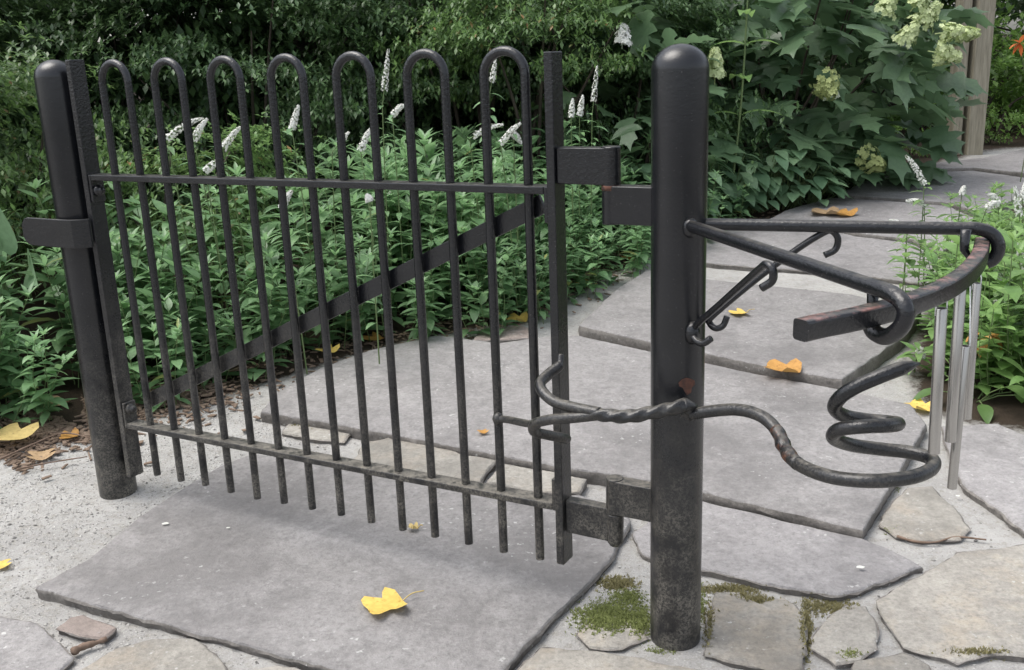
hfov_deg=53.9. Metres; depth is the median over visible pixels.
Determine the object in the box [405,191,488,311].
loosestrife plant
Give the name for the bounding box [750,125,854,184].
ground cover plant
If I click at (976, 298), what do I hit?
chime tube
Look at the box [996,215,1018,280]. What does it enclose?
loosestrife plant
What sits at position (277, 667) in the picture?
flagstone
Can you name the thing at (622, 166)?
loosestrife plant
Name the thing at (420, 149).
loosestrife plant
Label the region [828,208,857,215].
fallen leaf
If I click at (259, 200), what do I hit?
loosestrife plant
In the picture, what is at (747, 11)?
tall stem plant
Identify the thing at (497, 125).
flowering loosestrife
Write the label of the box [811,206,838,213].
fallen leaf
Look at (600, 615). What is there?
moss
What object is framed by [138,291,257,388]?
loosestrife plant
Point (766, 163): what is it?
ground cover plant
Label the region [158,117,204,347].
flowering loosestrife
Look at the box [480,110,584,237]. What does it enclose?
loosestrife plant
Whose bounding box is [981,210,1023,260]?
loosestrife plant
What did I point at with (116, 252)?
loosestrife plant
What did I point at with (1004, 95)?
undergrowth plant
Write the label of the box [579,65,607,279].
flowering loosestrife
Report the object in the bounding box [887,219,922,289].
flowering loosestrife
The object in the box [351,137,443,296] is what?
loosestrife plant
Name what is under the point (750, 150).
ground cover plant
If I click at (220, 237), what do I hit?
loosestrife plant
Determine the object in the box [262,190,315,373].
flowering loosestrife
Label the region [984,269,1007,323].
flowering loosestrife
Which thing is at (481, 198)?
loosestrife plant
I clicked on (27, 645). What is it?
flagstone
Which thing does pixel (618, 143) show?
loosestrife plant
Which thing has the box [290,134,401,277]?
loosestrife plant
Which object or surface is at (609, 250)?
loosestrife plant
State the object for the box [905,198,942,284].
flowering loosestrife
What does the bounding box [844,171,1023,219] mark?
flagstone
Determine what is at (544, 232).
loosestrife plant
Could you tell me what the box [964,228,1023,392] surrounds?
loosestrife plant
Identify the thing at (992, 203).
flowering loosestrife
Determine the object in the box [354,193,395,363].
flowering loosestrife
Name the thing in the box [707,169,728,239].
loosestrife plant
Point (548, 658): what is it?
flagstone
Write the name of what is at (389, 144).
flowering loosestrife
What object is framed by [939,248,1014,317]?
loosestrife plant
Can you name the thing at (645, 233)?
loosestrife plant
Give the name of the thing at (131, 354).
loosestrife plant
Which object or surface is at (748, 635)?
flagstone
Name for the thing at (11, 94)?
azalea shrub
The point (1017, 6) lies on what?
background bush
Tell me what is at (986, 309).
loosestrife plant
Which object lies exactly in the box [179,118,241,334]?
flowering loosestrife
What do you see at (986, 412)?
broadleaf plant
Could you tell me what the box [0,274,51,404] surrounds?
loosestrife plant
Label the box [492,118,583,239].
loosestrife plant
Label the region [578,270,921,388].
flagstone
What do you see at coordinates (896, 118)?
undergrowth plant
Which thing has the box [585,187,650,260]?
loosestrife plant
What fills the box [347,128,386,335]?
flowering loosestrife
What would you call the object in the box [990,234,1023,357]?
loosestrife plant
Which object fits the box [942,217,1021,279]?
loosestrife plant
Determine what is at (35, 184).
loosestrife plant
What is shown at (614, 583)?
moss
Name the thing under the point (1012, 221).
loosestrife plant
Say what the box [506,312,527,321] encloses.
fallen leaf
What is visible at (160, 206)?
loosestrife plant
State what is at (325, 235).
loosestrife plant
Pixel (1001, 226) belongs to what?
loosestrife plant
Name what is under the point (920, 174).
flowering loosestrife
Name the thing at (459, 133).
loosestrife plant
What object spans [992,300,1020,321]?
flowering loosestrife
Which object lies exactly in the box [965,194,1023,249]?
loosestrife plant
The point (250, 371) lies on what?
loosestrife plant
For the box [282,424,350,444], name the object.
flagstone
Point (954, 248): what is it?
loosestrife plant
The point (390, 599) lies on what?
fallen leaf
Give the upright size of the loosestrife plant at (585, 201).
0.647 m
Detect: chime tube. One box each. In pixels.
[928,301,947,454]
[944,289,966,442]
[947,286,970,489]
[964,275,981,419]
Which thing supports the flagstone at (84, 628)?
on the ground
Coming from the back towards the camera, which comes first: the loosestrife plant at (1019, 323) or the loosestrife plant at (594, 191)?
the loosestrife plant at (594, 191)
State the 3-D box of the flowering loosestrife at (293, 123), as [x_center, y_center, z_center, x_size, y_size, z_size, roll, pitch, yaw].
[-0.896,-0.459,4.423,0.193,1.077,0.183,-2,16,0]
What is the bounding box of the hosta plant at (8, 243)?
[0,208,37,378]
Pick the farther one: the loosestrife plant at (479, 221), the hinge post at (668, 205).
the loosestrife plant at (479, 221)
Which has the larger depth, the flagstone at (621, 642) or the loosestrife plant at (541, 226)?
the loosestrife plant at (541, 226)
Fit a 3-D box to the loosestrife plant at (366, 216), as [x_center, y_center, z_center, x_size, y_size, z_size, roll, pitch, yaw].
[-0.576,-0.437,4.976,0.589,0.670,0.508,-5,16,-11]
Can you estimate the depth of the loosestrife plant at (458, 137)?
6.03 m
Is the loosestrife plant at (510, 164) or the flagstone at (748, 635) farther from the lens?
the loosestrife plant at (510, 164)
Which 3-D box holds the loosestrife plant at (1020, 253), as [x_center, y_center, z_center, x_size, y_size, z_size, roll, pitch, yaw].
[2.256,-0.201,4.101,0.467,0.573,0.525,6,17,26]
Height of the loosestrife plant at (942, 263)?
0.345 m
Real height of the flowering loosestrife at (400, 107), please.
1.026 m
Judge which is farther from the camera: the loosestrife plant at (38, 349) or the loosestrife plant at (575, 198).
the loosestrife plant at (575, 198)
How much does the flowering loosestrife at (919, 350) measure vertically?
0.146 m
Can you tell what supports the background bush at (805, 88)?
on the ground
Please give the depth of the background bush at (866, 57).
13.26 m
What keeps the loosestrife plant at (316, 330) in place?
on the ground
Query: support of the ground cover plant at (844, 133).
on the ground
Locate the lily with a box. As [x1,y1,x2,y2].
[1009,35,1023,181]
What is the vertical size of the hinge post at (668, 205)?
1.468 m
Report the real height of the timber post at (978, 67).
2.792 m
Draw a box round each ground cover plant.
[618,159,735,226]
[649,164,744,216]
[708,148,783,176]
[708,153,773,217]
[718,159,786,212]
[720,142,812,213]
[730,145,845,209]
[745,139,816,195]
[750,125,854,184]
[759,156,858,206]
[764,128,864,182]
[784,136,893,188]
[785,141,865,199]
[849,126,904,159]
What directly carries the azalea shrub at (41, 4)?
on the ground
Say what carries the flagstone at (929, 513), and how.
on the ground
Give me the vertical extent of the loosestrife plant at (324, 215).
0.805 m
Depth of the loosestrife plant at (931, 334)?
3.93 m
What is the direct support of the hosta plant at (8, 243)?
on the ground
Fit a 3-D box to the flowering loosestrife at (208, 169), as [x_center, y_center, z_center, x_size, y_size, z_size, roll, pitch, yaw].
[-1.250,-0.303,4.304,0.160,0.881,0.170,-11,18,-28]
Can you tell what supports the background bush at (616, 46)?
on the ground
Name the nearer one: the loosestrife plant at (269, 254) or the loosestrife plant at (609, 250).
the loosestrife plant at (269, 254)
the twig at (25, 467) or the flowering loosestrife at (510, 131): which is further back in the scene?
the flowering loosestrife at (510, 131)
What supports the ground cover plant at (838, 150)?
on the ground
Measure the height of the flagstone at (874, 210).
0.165 m
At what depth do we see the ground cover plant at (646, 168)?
6.26 m
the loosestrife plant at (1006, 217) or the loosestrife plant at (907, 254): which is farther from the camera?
the loosestrife plant at (1006, 217)
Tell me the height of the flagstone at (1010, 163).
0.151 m
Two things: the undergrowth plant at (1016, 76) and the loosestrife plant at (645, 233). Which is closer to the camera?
the loosestrife plant at (645, 233)
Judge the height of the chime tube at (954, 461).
0.412 m
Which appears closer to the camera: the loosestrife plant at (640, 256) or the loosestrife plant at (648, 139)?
the loosestrife plant at (640, 256)
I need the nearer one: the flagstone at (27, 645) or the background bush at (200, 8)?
the flagstone at (27, 645)
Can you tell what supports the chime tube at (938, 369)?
hanging from the hinge post at (668, 205)
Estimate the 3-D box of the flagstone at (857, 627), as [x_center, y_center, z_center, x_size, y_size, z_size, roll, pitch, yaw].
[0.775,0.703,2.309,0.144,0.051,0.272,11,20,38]
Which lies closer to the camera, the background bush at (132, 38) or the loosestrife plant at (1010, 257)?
the loosestrife plant at (1010, 257)
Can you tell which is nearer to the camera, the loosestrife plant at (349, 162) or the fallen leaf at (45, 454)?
the fallen leaf at (45, 454)
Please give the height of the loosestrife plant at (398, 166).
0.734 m
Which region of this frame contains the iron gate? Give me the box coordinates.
[22,46,941,564]
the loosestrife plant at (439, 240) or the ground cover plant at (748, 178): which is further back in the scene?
the ground cover plant at (748, 178)
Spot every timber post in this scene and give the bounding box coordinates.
[946,0,972,154]
[961,0,995,154]
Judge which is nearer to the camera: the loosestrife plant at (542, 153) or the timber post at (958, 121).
the loosestrife plant at (542, 153)
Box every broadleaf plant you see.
[913,350,1023,423]
[992,355,1023,386]
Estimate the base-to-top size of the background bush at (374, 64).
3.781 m
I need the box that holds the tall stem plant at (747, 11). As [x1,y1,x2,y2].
[711,0,780,217]
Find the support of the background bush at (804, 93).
on the ground
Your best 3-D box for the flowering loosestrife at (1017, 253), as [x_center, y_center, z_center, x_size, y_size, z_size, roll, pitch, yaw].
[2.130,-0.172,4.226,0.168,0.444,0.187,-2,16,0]
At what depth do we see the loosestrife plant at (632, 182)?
5.99 m
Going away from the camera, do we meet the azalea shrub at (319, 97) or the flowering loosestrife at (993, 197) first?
the flowering loosestrife at (993, 197)
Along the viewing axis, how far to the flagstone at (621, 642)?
2.31 m
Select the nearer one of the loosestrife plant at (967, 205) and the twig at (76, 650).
the twig at (76, 650)
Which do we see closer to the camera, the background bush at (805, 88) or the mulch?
the mulch
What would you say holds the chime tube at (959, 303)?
hanging from the hinge post at (668, 205)
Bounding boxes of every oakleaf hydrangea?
[511,1,747,218]
[572,0,995,197]
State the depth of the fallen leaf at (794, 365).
3.87 m
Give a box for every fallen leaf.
[0,422,38,439]
[0,559,10,568]
[25,448,55,459]
[59,428,78,438]
[316,344,339,351]
[361,587,423,613]
[363,332,382,339]
[409,522,422,528]
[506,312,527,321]
[729,308,753,313]
[765,358,801,372]
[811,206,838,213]
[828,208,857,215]
[906,398,929,410]
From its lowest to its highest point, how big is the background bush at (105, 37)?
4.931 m
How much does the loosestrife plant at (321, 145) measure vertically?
0.816 m
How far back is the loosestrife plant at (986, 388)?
3.66 m
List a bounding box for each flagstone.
[0,616,74,669]
[35,454,630,669]
[55,615,116,643]
[81,639,227,669]
[256,665,299,669]
[260,335,926,538]
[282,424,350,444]
[355,438,495,482]
[473,325,528,342]
[487,464,586,494]
[517,647,697,669]
[575,617,648,651]
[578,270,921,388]
[631,502,923,600]
[703,592,807,669]
[706,231,935,285]
[771,198,972,257]
[810,604,879,669]
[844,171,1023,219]
[851,652,930,669]
[876,544,1023,666]
[878,486,970,543]
[936,149,1023,177]
[941,424,1023,538]
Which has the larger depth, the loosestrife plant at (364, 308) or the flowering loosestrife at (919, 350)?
the loosestrife plant at (364, 308)
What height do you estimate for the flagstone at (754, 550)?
0.062 m
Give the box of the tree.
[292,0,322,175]
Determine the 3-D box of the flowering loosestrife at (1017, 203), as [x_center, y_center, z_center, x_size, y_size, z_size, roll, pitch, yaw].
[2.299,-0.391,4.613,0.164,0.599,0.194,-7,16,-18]
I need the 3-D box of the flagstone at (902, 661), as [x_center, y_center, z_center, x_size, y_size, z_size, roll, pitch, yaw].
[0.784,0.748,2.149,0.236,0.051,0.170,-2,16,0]
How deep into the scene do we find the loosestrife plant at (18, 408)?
3.76 m
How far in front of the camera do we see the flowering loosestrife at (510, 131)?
4.65 m
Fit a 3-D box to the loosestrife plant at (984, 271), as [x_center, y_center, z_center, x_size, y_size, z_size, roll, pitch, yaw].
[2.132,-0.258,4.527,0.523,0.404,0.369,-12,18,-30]
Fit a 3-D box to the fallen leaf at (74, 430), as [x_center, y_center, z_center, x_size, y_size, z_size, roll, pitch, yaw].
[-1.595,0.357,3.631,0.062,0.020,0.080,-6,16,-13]
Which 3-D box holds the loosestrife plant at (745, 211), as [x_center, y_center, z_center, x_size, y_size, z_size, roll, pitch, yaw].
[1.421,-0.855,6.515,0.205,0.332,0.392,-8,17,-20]
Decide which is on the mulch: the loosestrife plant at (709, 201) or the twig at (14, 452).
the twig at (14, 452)
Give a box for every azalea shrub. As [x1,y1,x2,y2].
[0,0,154,274]
[0,0,475,232]
[0,19,164,298]
[24,110,334,309]
[245,0,647,210]
[345,0,672,222]
[497,0,809,186]
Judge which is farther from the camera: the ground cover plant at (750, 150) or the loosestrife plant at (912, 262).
the ground cover plant at (750, 150)
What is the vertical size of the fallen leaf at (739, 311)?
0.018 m
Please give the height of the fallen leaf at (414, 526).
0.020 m
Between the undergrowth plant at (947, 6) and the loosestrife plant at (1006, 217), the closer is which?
the loosestrife plant at (1006, 217)
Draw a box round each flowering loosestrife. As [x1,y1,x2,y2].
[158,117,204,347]
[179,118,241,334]
[191,161,240,339]
[209,126,256,326]
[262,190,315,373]
[282,105,326,334]
[315,131,349,330]
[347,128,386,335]
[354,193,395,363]
[378,49,405,315]
[380,104,411,308]
[458,123,503,268]
[471,59,503,211]
[492,122,521,315]
[494,131,524,314]
[563,98,584,279]
[566,95,596,266]
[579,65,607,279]
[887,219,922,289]
[896,341,931,374]
[905,155,941,284]
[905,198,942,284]
[943,185,973,265]
[959,200,1004,247]
[981,193,1013,267]
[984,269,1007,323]
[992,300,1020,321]
[1000,183,1023,252]
[1005,242,1023,301]
[1007,185,1023,259]
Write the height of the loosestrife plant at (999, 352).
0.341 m
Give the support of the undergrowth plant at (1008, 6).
on the ground
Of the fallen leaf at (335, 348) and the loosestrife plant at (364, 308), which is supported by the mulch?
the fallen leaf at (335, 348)
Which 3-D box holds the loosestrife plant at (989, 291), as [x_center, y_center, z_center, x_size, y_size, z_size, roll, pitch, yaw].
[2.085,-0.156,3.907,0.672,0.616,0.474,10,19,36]
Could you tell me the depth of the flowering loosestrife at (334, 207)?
4.54 m
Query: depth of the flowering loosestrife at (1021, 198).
4.62 m
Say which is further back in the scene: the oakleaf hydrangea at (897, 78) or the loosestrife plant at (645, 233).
the oakleaf hydrangea at (897, 78)
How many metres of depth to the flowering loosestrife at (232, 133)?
4.28 m
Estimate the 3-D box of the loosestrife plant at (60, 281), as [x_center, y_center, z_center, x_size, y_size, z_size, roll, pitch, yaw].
[-1.768,-0.163,4.240,0.614,0.699,0.530,-9,17,-23]
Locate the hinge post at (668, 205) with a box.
[601,43,1005,650]
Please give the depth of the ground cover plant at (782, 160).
6.67 m
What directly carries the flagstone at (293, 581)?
on the ground
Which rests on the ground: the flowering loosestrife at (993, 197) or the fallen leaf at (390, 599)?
the flowering loosestrife at (993, 197)
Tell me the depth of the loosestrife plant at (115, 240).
4.46 m
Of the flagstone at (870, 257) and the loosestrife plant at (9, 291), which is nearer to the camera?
the loosestrife plant at (9, 291)
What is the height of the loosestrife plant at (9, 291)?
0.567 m
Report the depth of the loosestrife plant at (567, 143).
6.09 m
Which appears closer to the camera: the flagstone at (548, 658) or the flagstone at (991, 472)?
the flagstone at (548, 658)
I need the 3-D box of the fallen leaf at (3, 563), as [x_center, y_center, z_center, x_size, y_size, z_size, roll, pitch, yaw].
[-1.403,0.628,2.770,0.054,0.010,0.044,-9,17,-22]
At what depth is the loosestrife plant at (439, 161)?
5.59 m
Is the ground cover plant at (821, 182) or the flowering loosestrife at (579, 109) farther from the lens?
the ground cover plant at (821, 182)
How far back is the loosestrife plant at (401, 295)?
4.71 m
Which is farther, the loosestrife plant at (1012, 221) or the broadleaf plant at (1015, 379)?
the loosestrife plant at (1012, 221)
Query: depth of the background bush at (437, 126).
8.23 m
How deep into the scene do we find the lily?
7.13 m
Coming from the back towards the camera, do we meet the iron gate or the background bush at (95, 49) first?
the background bush at (95, 49)
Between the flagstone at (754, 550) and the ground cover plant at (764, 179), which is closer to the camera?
the flagstone at (754, 550)
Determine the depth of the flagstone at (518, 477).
3.13 m
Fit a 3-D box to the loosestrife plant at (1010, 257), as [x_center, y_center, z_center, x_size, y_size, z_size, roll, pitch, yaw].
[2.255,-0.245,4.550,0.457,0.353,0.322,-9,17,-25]
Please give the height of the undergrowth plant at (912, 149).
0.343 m
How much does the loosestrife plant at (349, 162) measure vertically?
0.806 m
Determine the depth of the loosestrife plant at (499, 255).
4.79 m
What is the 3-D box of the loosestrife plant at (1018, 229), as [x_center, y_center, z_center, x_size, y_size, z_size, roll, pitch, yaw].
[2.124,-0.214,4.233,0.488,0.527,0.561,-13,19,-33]
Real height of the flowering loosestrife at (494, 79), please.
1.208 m
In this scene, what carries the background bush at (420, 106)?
on the ground
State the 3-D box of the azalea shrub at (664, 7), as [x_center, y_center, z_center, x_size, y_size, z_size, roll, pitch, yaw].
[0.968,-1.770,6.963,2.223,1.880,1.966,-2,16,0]
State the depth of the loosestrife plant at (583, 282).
5.10 m
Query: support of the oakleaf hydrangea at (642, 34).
on the ground
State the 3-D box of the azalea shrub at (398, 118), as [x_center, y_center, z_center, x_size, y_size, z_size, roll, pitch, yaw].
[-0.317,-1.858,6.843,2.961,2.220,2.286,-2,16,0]
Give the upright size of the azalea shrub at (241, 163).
1.040 m
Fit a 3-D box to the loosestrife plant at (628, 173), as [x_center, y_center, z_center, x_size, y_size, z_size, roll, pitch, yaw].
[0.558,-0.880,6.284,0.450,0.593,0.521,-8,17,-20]
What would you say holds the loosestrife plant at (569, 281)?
on the ground
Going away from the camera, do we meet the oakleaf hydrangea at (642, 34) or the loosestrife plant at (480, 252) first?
the loosestrife plant at (480, 252)
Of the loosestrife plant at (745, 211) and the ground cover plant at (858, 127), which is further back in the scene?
the ground cover plant at (858, 127)
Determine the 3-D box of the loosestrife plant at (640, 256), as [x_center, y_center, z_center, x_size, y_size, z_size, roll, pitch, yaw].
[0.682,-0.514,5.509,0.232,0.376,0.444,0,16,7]
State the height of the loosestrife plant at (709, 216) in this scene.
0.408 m
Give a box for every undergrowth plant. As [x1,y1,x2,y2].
[864,0,1023,93]
[883,91,946,131]
[894,125,930,156]
[908,11,1023,118]
[923,47,1023,133]
[947,0,1023,101]
[984,106,1023,143]
[987,13,1023,112]
[987,77,1023,139]
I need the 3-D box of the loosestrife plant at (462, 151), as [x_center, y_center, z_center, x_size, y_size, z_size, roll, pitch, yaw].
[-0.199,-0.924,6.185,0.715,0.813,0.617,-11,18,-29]
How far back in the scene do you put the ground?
3.19 m
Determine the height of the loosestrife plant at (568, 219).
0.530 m
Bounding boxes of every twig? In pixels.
[0,432,90,459]
[17,456,86,469]
[70,636,106,655]
[897,535,985,543]
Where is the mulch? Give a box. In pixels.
[0,204,783,479]
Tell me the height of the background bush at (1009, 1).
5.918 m
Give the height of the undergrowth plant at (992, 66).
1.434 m
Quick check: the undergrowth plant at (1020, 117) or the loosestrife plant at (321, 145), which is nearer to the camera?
the loosestrife plant at (321, 145)
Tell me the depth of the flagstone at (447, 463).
3.30 m
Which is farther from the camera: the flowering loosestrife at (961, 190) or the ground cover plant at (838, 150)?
the ground cover plant at (838, 150)
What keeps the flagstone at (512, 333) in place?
on the ground
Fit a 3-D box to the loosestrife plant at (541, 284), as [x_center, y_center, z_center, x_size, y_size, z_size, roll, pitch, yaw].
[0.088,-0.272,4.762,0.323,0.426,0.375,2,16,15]
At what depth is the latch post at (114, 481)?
2.99 m
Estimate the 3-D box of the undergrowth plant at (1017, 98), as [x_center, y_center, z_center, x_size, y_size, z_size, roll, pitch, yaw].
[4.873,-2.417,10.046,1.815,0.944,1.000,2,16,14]
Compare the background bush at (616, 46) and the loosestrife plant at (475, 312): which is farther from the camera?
the background bush at (616, 46)
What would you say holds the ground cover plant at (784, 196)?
on the ground
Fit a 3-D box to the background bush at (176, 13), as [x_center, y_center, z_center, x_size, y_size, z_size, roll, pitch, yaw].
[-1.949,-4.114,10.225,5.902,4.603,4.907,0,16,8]
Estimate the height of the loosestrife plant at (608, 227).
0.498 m
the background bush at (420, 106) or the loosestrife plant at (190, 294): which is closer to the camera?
the loosestrife plant at (190, 294)
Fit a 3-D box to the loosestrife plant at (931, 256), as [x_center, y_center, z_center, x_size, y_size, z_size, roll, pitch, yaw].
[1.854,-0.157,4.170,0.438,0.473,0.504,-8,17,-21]
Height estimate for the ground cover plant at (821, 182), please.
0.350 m
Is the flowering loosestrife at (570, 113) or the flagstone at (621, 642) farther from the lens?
the flowering loosestrife at (570, 113)
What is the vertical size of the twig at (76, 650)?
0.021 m
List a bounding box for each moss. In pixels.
[291,424,1012,669]
[565,487,903,660]
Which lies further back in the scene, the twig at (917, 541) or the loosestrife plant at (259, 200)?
the loosestrife plant at (259, 200)
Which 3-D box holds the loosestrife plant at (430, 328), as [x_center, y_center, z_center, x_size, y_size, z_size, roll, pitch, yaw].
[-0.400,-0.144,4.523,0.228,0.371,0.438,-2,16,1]
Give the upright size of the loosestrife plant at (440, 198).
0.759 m
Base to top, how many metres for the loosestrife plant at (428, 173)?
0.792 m
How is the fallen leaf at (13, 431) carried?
on the mulch
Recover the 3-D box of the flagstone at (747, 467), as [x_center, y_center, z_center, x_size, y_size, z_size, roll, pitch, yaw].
[0.295,0.264,3.756,2.289,0.155,1.256,6,18,28]
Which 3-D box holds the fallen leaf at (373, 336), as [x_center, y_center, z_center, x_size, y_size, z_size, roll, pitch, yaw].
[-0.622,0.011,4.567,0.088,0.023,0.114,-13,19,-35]
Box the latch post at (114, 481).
[33,60,136,499]
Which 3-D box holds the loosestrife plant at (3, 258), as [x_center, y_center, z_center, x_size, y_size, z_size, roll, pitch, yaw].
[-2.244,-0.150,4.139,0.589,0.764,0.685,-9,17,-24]
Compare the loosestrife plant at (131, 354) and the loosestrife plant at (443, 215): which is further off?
the loosestrife plant at (443, 215)
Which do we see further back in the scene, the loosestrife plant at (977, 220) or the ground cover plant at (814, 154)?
the ground cover plant at (814, 154)
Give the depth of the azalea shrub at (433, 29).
6.00 m
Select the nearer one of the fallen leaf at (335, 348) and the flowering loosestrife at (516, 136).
the fallen leaf at (335, 348)
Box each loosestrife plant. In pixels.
[0,210,52,378]
[0,260,31,366]
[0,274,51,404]
[0,296,58,428]
[0,324,79,425]
[0,341,21,398]
[16,212,167,384]
[17,178,158,360]
[32,247,157,387]
[103,181,226,328]
[105,206,167,357]
[112,228,213,365]
[113,244,225,381]
[120,310,195,411]
[136,258,266,361]
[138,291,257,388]
[141,185,275,341]
[188,271,306,382]
[211,162,356,313]
[212,171,325,311]
[226,256,348,358]
[227,224,317,356]
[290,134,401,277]
[299,204,384,333]
[305,232,395,347]
[313,128,467,262]
[323,143,410,282]
[332,145,448,300]
[339,178,449,316]
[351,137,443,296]
[352,141,420,244]
[369,225,446,330]
[381,125,496,230]
[382,146,494,273]
[386,128,482,259]
[398,268,448,341]
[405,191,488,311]
[420,148,518,289]
[427,210,517,322]
[428,164,522,290]
[434,246,526,336]
[436,114,544,211]
[441,126,500,201]
[441,147,539,266]
[442,156,548,299]
[447,200,537,320]
[457,158,540,299]
[479,155,571,277]
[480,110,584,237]
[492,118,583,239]
[496,171,590,261]
[502,229,549,323]
[504,196,570,299]
[533,168,607,253]
[534,187,598,286]
[536,182,624,267]
[536,240,586,305]
[537,160,641,246]
[564,139,601,236]
[566,220,614,300]
[572,203,636,285]
[574,122,650,229]
[580,142,637,237]
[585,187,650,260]
[595,160,650,248]
[604,133,650,181]
[617,225,650,277]
[627,225,650,265]
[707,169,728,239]
[707,177,723,217]
[718,175,754,218]
[888,234,976,287]
[890,243,971,333]
[915,287,1013,376]
[918,239,1023,345]
[926,208,987,269]
[926,219,1023,395]
[933,219,1011,280]
[934,260,1012,333]
[936,192,1023,246]
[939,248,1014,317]
[940,205,1020,279]
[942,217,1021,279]
[945,302,1023,395]
[946,235,1005,308]
[958,181,1021,244]
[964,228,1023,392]
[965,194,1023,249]
[968,218,1023,348]
[978,313,1023,402]
[979,299,1023,361]
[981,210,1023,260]
[985,223,1023,320]
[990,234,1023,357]
[990,236,1023,300]
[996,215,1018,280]
[1009,223,1023,285]
[1012,321,1023,369]
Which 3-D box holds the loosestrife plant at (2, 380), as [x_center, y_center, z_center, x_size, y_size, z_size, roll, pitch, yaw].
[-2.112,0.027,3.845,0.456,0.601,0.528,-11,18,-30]
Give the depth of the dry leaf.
3.70 m
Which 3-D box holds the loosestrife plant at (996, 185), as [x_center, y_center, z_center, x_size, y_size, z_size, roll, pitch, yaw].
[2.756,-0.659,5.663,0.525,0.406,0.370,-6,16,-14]
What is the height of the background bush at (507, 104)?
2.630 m
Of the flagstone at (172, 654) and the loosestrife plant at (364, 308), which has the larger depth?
the loosestrife plant at (364, 308)
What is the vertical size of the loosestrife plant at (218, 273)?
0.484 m
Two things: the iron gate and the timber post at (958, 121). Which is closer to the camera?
the iron gate
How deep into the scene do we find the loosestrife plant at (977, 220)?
5.23 m
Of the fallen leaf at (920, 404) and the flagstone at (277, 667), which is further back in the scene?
the fallen leaf at (920, 404)
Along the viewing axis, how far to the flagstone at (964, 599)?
2.38 m
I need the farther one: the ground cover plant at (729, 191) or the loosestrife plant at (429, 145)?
the ground cover plant at (729, 191)
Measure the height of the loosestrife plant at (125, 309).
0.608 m
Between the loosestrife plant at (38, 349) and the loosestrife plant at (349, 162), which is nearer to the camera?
the loosestrife plant at (38, 349)
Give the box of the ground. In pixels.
[0,34,1023,669]
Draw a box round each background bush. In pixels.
[0,0,322,201]
[0,0,422,175]
[0,1,176,190]
[1,9,206,138]
[6,1,395,144]
[134,0,475,145]
[208,0,526,178]
[223,0,623,163]
[406,0,763,167]
[454,0,847,123]
[580,0,941,107]
[626,0,953,127]
[770,0,996,100]
[859,0,1023,78]
[995,0,1023,23]

